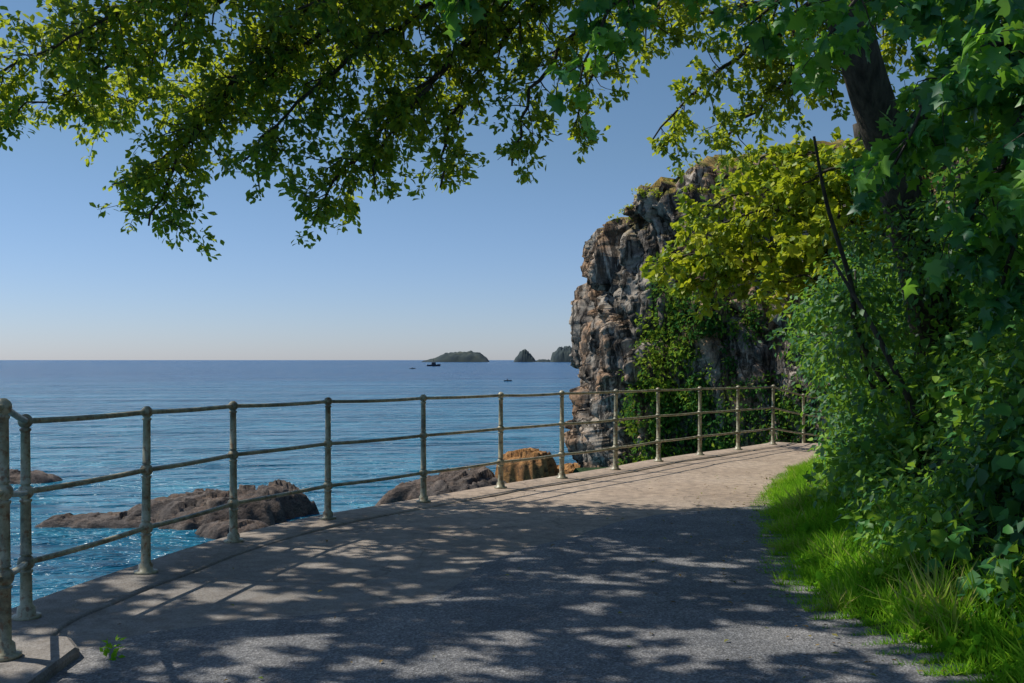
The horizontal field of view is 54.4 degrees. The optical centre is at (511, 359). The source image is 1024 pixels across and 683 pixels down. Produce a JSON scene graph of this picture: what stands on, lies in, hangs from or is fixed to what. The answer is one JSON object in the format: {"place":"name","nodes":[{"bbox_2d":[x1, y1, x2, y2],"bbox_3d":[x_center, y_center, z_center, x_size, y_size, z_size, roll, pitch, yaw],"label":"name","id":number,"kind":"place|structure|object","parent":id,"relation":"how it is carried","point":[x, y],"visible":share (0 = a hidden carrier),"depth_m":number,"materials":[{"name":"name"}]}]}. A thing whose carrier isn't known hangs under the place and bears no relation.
{"place":"outdoors","nodes":[
{"label":"outdoors","id":0,"kind":"place"},
{"bbox_2d":[0,360,579,607],"bbox_3d":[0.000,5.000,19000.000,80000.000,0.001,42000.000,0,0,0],"label":"sea","id":1,"kind":"structure","parent":0,"point":[71,451],"depth_m":72.67,"materials":[{"name":"liquid"}]},
{"bbox_2d":[9,469,62,483],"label":"sea rock","id":2,"kind":"object","parent":1,"relation":"in","point":[38,476],"visible":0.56,"depth_m":40.61,"materials":[{"name":"grey stone"}]},
{"bbox_2d":[35,511,155,528],"bbox_3d":[-11.980,5.064,30.561,5.696,0.872,2.535,0,0,0],"label":"sea rock","id":3,"kind":"object","parent":1,"relation":"in","point":[116,520],"visible":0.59,"depth_m":29.86,"materials":[{"name":"stone"}]},
{"bbox_2d":[126,479,319,529],"bbox_3d":[-9.481,4.721,31.643,6.750,1.558,5.204,0,0,0],"label":"sea rock","id":4,"kind":"object","parent":1,"relation":"in","point":[271,512],"visible":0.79,"depth_m":30.52,"materials":[{"name":"stone"}]},
{"bbox_2d":[194,519,268,538],"bbox_3d":[-7.973,5.030,28.550,2.771,0.939,1.899,0,0,0],"label":"sea rock","id":5,"kind":"object","parent":1,"relation":"in","point":[218,529],"visible":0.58,"depth_m":28.19,"materials":[{"name":"stone"}]},
{"bbox_2d":[11,442,796,635],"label":"sea wall","id":6,"kind":"structure","parent":1,"relation":"in","point":[60,610],"depth_m":7.44,"materials":[{"name":"concrete"}]},
{"bbox_2d":[0,385,828,661],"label":"metal railing","id":7,"kind":"object","parent":6,"relation":"on","point":[26,491],"visible":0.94,"depth_m":7.24,"materials":[{"name":"metal"}]},
{"bbox_2d":[427,358,439,365],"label":"fishing boat","id":8,"kind":"object","parent":1,"relation":"on","point":[433,363],"visible":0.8,"depth_m":799.04,"materials":[{"name":"paint"}]},
{"bbox_2d":[375,466,505,505],"bbox_3d":[-2.268,4.580,34.061,5.366,1.839,3.322,0,0,0],"label":"sea rock","id":9,"kind":"object","parent":1,"relation":"in","point":[457,480],"visible":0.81,"depth_m":33.62,"materials":[{"name":"grey stone"}]},
{"bbox_2d":[422,350,488,361],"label":"island","id":10,"kind":"structure","parent":1,"relation":"on","point":[468,356],"depth_m":2404.61,"materials":[{"name":"grey stone"}]},
{"bbox_2d":[514,349,535,361],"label":"island","id":11,"kind":"structure","parent":1,"relation":"in","point":[524,355],"depth_m":2419.64,"materials":[{"name":"grey stone"}]},
{"bbox_2d":[495,448,557,482],"bbox_3d":[0.445,4.298,34.850,2.422,2.404,2.406,0,0,28],"label":"sea rock","id":12,"kind":"object","parent":1,"relation":"in","point":[536,469],"visible":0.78,"depth_m":34.03,"materials":[{"name":"brown stone"}]},
{"bbox_2d":[550,346,571,361],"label":"island","id":13,"kind":"structure","parent":1,"relation":"on","point":[561,354],"depth_m":2405.55,"materials":[{"name":"grey stone"}]},
{"bbox_2d":[556,462,580,475],"bbox_3d":[1.865,4.544,35.489,3.114,1.911,3.174,0,0,37],"label":"sea rock","id":14,"kind":"object","parent":1,"relation":"in","point":[569,468],"visible":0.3,"depth_m":35.23,"materials":[{"name":"brown stone"}]},
{"bbox_2d":[55,443,820,649],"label":"concrete path","id":15,"kind":"structure","parent":0,"point":[409,557],"depth_m":7.56,"materials":[{"name":"beige concrete"}]},
{"bbox_2d":[0,633,79,682],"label":"concrete plinth","id":16,"kind":"structure","parent":15,"relation":"on","point":[43,658],"depth_m":4.45,"materials":[{"name":"grey concrete"}]},
{"bbox_2d":[117,471,970,682],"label":"fallen leaves","id":17,"kind":"object","parent":15,"relation":"on","point":[921,661],"visible":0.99,"depth_m":5.92,"materials":[{"name":"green plant"}]},
{"bbox_2d":[0,0,1000,359],"label":"sky","id":18,"kind":"structure","parent":0,"point":[490,267],"materials":[{"name":"blue"}]},
{"bbox_2d":[45,505,987,682],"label":"asphalt path","id":19,"kind":"structure","parent":0,"point":[548,613],"depth_m":5.04,"materials":[{"name":"grey asphalt"}]},
{"bbox_2d":[99,635,125,660],"bbox_3d":[-1.871,1.361,4.673,0.117,0.108,0.257,0,0,-20],"label":"weed","id":20,"kind":"object","parent":19,"relation":"on","point":[106,651],"visible":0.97,"depth_m":4.61,"materials":[{"name":"green plant"}]},
{"bbox_2d":[536,359,549,361],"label":"island","id":21,"kind":"structure","parent":0,"point":[543,360],"depth_m":2449.69,"materials":[{"name":"grey stone"}]},
{"bbox_2d":[606,139,850,222],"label":"clifftop grass","id":22,"kind":"structure","parent":0,"point":[657,191],"depth_m":33.19,"materials":[{"name":"green plant"}]},
{"bbox_2d":[564,139,986,467],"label":"cliff","id":23,"kind":"structure","parent":0,"point":[611,295],"depth_m":33.16,"materials":[{"name":"grey stone"}]},
{"bbox_2d":[617,142,981,464],"bbox_3d":[14.443,-2.600,27.329,25.158,15.678,4.849,0,0,24],"label":"cliff scrub","id":24,"kind":"object","parent":23,"relation":"on","point":[691,406],"visible":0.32,"depth_m":31.75,"materials":[{"name":"green plant"}]},
{"bbox_2d":[573,318,1023,682],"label":"wooded bank","id":25,"kind":"structure","parent":0,"point":[991,534],"depth_m":5.77,"materials":[{"name":"green plant"}]},
{"bbox_2d":[0,0,1004,394],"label":"oak tree","id":26,"kind":"object","parent":25,"relation":"on","point":[274,50],"visible":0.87,"depth_m":9.86,"materials":[{"name":"green plant"}]},
{"bbox_2d":[413,0,1023,351],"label":"sycamore tree","id":27,"kind":"object","parent":25,"relation":"on","point":[979,69],"visible":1,"depth_m":5.65,"materials":[{"name":"green plant"}]},
{"bbox_2d":[640,109,906,356],"bbox_3d":[4.772,-1.667,16.689,4.826,5.217,4.306,0,0,0],"label":"maple tree","id":28,"kind":"object","parent":25,"relation":"on","point":[735,236],"visible":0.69,"depth_m":16.68,"materials":[{"name":"green plant"}]},
{"bbox_2d":[813,136,924,428],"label":"shrub stems","id":29,"kind":"object","parent":25,"relation":"on","point":[849,283],"visible":0.59,"depth_m":8.97,"materials":[{"name":"brown plant"}]},
{"bbox_2d":[745,439,1023,682],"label":"grass verge","id":30,"kind":"object","parent":25,"relation":"on","point":[935,610],"depth_m":5.45,"materials":[{"name":"green plant"}]},
{"bbox_2d":[758,181,1023,639],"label":"hedge","id":31,"kind":"object","parent":25,"relation":"on","point":[861,432],"visible":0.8,"depth_m":8.27,"materials":[{"name":"green plant"}]},
{"bbox_2d":[923,10,1022,346],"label":"woodland shrubs","id":32,"kind":"object","parent":25,"relation":"on","point":[995,129],"visible":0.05,"depth_m":10.24,"materials":[{"name":"green plant"}]}
]}

